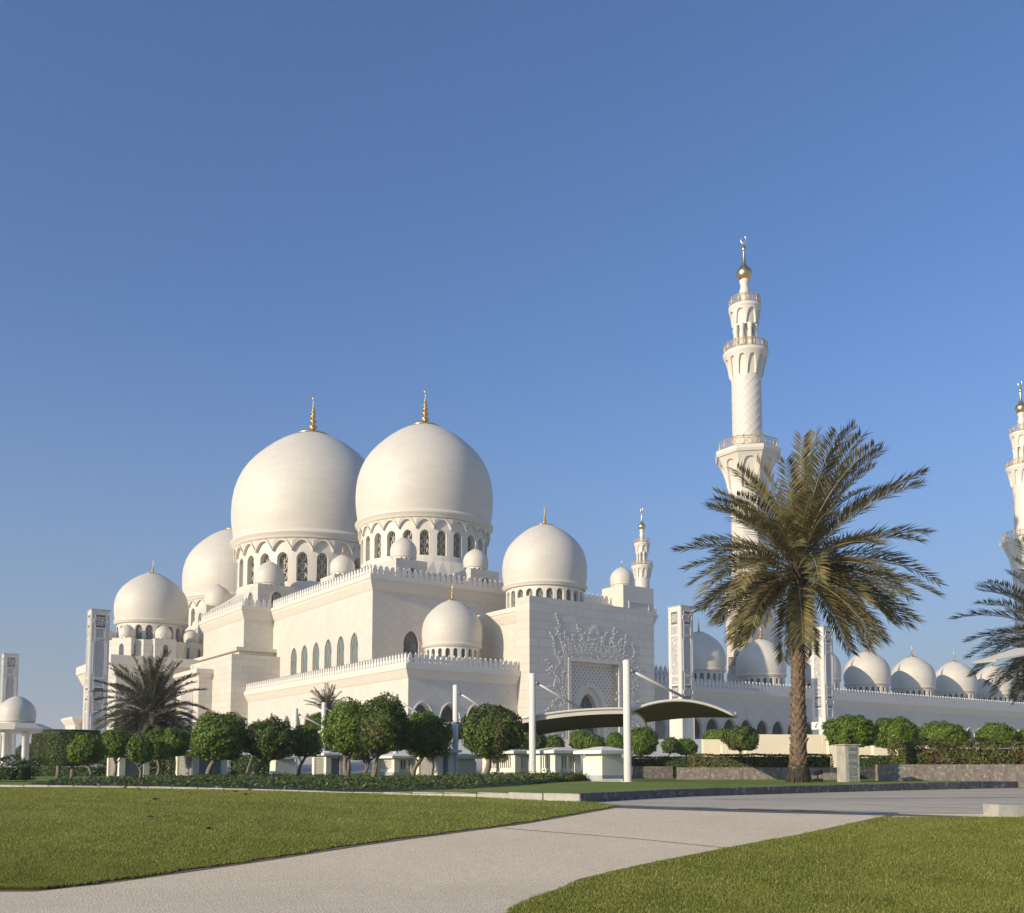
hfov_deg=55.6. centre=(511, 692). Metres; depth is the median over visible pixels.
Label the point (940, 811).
road line
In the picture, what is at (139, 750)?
ball tree
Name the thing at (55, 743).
cup topiary
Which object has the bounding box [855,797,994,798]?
road gutter
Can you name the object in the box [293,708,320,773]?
shade canopy
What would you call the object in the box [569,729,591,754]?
round bush
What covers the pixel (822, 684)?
carved pylon
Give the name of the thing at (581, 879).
lawn edge
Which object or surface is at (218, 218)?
sky
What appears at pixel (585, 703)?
portal window
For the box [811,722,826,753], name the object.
sign
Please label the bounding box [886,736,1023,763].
rough hedge
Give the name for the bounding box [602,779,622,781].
step slab
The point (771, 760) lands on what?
clipped hedge
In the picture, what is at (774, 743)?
cream wall
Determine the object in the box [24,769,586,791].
ground cover
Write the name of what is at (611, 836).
path joint
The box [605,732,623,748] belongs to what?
round bush
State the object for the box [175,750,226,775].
service hut
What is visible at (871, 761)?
clipped hedge
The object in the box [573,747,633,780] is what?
service hut
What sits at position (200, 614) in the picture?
lattice window
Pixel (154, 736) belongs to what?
ball tree
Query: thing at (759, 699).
courtyard arcade
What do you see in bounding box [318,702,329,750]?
shade canopy
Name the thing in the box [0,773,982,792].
raised lawn
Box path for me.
[0,807,992,912]
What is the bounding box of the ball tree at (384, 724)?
[355,691,415,776]
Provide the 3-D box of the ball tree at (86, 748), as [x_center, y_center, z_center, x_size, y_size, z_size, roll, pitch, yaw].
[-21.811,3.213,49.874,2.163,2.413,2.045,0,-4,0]
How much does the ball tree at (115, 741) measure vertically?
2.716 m
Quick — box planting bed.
[39,779,582,791]
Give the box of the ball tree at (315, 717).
[305,712,321,728]
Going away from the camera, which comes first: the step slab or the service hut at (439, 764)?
the step slab
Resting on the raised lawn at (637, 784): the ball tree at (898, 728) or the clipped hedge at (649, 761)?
the clipped hedge at (649, 761)
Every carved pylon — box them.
[0,653,19,764]
[83,608,110,734]
[667,605,694,738]
[811,625,834,734]
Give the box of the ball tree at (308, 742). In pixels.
[291,723,323,774]
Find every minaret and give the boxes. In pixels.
[631,508,657,623]
[715,236,780,683]
[999,381,1023,675]
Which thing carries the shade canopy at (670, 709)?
on the raised lawn at (637, 784)
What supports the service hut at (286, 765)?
on the ground at (357, 766)
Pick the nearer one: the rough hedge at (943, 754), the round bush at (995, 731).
the rough hedge at (943, 754)
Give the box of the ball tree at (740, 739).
[719,725,759,756]
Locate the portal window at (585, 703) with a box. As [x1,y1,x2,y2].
[579,695,592,735]
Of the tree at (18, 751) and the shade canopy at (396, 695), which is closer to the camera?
the shade canopy at (396, 695)
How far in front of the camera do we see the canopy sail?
31.25 m
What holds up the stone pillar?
on the raised lawn at (637, 784)
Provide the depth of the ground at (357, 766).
95.21 m
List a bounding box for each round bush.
[525,733,547,748]
[545,734,564,747]
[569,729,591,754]
[583,733,605,748]
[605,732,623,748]
[622,725,658,758]
[702,728,728,738]
[916,720,972,748]
[975,721,1023,748]
[1016,728,1023,748]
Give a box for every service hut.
[105,754,149,777]
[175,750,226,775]
[269,755,301,774]
[312,751,343,775]
[370,753,415,775]
[416,748,461,775]
[458,754,481,773]
[482,748,528,773]
[527,747,580,773]
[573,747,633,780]
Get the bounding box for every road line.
[796,801,981,807]
[892,810,982,812]
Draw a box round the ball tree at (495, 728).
[456,701,526,773]
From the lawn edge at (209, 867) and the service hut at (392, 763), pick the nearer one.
the lawn edge at (209, 867)
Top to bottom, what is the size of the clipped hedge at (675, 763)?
1.153 m
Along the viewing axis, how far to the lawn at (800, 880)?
13.17 m
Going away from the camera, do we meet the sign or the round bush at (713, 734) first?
the sign
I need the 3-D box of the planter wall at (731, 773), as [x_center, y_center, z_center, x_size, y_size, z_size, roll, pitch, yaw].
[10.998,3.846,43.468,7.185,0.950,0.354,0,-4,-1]
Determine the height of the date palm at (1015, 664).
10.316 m
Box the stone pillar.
[834,744,860,781]
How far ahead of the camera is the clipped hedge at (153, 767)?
71.93 m
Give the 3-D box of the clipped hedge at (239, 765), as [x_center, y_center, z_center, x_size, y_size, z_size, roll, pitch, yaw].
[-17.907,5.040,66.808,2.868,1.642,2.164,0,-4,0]
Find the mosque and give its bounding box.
[61,389,668,738]
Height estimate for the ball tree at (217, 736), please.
3.675 m
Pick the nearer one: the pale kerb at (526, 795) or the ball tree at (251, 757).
the pale kerb at (526, 795)
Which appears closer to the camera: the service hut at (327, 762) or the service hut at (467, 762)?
the service hut at (467, 762)
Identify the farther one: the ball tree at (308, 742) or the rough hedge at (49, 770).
the rough hedge at (49, 770)
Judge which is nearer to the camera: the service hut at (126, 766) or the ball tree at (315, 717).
the service hut at (126, 766)
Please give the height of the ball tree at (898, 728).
2.695 m
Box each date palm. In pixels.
[90,648,210,733]
[303,683,347,750]
[669,419,947,781]
[946,534,1023,705]
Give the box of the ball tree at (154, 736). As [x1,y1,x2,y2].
[143,726,170,775]
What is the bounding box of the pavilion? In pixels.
[0,696,51,765]
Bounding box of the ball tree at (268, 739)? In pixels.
[241,715,301,774]
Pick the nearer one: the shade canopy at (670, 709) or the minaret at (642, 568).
the shade canopy at (670, 709)
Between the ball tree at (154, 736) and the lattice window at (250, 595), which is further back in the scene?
the lattice window at (250, 595)
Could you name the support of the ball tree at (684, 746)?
on the raised lawn at (637, 784)
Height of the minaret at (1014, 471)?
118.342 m
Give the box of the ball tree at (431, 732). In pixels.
[405,708,453,775]
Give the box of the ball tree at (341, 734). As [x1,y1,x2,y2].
[318,697,367,775]
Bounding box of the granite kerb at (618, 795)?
[573,781,1017,801]
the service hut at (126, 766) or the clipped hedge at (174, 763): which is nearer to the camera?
the service hut at (126, 766)
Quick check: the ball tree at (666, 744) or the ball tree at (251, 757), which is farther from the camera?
the ball tree at (666, 744)
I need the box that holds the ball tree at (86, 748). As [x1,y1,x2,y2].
[66,732,109,777]
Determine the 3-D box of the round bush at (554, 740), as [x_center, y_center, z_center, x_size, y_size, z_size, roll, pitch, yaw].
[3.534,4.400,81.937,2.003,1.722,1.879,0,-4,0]
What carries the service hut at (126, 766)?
on the ground at (357, 766)
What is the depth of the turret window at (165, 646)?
214.04 m
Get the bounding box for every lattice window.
[198,612,201,627]
[248,592,252,604]
[271,591,281,607]
[406,567,418,577]
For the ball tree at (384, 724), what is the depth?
46.34 m
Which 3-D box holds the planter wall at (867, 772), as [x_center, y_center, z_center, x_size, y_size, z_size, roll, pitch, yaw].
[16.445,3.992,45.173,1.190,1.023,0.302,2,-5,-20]
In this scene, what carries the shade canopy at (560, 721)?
on the raised lawn at (637, 784)
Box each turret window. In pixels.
[119,643,123,654]
[163,645,167,656]
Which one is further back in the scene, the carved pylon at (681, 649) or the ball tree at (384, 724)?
the carved pylon at (681, 649)
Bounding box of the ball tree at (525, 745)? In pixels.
[476,734,528,750]
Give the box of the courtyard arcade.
[654,618,1023,738]
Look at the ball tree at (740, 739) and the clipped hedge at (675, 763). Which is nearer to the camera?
the clipped hedge at (675, 763)
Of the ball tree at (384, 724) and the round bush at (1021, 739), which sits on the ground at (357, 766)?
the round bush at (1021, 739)
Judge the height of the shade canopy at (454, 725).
4.899 m
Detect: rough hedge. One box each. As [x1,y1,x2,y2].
[0,754,42,780]
[19,758,106,776]
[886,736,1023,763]
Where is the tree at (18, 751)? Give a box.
[15,743,33,762]
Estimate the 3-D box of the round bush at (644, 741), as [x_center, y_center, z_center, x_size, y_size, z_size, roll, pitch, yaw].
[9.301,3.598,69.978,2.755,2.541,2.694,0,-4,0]
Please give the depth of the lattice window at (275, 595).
220.62 m
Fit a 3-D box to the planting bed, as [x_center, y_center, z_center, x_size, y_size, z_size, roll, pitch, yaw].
[-9.311,3.853,42.595,28.651,0.338,18.836,-3,-5,33]
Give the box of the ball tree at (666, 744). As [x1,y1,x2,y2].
[660,736,677,755]
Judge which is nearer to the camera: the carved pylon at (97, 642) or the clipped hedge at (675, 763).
the clipped hedge at (675, 763)
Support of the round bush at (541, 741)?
on the ground at (357, 766)
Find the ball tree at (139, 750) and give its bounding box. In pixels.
[126,734,155,776]
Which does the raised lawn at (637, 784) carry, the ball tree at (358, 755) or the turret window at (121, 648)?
the ball tree at (358, 755)
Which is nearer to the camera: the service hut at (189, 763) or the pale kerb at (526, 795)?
the pale kerb at (526, 795)
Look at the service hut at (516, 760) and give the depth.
46.37 m
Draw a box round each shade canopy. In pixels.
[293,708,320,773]
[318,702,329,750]
[393,694,452,752]
[450,685,528,774]
[522,673,622,773]
[623,660,736,781]
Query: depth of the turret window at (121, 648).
212.01 m
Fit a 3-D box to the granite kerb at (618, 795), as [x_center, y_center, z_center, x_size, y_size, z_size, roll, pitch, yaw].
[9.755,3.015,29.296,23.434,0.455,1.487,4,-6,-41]
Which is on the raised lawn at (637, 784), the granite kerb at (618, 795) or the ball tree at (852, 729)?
the ball tree at (852, 729)
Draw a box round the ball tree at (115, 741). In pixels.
[101,728,132,775]
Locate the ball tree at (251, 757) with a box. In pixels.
[245,721,261,772]
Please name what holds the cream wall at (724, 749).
on the ground at (357, 766)
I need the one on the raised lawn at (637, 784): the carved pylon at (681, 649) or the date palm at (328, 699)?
the date palm at (328, 699)
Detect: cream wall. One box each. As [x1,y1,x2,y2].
[701,739,725,756]
[720,745,743,756]
[744,734,826,756]
[826,736,870,766]
[871,745,897,757]
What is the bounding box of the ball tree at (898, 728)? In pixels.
[873,715,920,757]
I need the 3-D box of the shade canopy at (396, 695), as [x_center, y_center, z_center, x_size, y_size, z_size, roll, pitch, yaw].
[-5.031,2.789,60.252,5.130,4.906,7.145,0,-4,0]
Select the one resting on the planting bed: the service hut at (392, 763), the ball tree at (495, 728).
the ball tree at (495, 728)
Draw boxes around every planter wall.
[632,766,672,777]
[677,767,836,779]
[859,767,875,778]
[875,764,1023,785]
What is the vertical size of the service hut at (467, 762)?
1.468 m
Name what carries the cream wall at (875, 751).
on the ground at (357, 766)
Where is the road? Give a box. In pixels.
[596,786,1023,813]
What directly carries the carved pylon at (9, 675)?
on the ground at (357, 766)
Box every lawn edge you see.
[0,806,621,890]
[507,814,899,909]
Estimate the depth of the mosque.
189.88 m
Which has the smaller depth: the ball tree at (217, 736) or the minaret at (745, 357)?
the ball tree at (217, 736)
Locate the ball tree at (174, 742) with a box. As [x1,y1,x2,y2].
[157,727,191,774]
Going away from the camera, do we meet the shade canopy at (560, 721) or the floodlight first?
the floodlight
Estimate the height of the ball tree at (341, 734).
4.249 m
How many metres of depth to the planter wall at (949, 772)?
39.47 m
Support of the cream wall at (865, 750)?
on the ground at (357, 766)
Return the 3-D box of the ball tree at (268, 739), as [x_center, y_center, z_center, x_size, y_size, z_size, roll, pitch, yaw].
[-13.027,2.971,52.963,3.201,3.471,3.170,0,-4,0]
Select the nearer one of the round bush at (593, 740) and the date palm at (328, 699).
the date palm at (328, 699)
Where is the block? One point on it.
(1004, 810)
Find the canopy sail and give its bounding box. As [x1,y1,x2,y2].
[973,648,1023,663]
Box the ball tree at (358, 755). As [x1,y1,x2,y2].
[350,749,388,773]
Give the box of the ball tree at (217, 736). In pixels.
[189,710,251,774]
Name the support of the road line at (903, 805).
on the road
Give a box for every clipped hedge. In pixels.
[100,733,167,773]
[164,731,197,774]
[227,754,270,775]
[632,755,667,765]
[661,756,692,777]
[687,753,833,766]
[859,754,897,766]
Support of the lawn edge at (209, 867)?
on the path
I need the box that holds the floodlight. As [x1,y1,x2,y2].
[813,769,822,781]
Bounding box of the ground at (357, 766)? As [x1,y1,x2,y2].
[5,739,1017,772]
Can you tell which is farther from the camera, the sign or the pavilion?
the pavilion
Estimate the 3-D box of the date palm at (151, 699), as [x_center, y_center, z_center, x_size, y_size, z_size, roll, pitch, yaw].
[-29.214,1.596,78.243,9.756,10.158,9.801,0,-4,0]
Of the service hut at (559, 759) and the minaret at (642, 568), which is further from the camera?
the minaret at (642, 568)
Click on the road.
(951, 801)
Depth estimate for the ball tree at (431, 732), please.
49.30 m
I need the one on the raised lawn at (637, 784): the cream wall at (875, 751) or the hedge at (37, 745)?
the hedge at (37, 745)
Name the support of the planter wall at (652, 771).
on the raised lawn at (637, 784)
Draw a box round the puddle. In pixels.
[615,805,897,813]
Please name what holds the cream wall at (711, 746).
on the ground at (357, 766)
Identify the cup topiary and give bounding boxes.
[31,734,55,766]
[42,729,100,777]
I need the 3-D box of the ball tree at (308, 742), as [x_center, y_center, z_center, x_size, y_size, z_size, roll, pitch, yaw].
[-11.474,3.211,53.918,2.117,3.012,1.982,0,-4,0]
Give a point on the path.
(497, 870)
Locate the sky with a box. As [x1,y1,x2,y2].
[0,0,1023,763]
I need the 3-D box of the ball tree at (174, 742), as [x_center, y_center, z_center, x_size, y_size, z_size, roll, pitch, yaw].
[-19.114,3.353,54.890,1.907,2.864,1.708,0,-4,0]
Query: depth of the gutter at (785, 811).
19.28 m
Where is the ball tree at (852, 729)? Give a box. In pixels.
[821,714,879,747]
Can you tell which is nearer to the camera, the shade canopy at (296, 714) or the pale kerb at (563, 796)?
the pale kerb at (563, 796)
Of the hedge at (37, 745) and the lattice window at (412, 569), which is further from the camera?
the lattice window at (412, 569)
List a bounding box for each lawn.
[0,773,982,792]
[0,787,614,885]
[509,817,1023,912]
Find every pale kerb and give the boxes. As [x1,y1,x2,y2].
[0,785,543,799]
[544,793,579,801]
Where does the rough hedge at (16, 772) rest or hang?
on the raised lawn at (637, 784)
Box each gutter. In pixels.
[612,806,975,816]
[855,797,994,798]
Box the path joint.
[507,828,725,847]
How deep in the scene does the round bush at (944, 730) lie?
61.23 m
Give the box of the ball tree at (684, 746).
[672,737,697,756]
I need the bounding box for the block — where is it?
[983,804,1023,816]

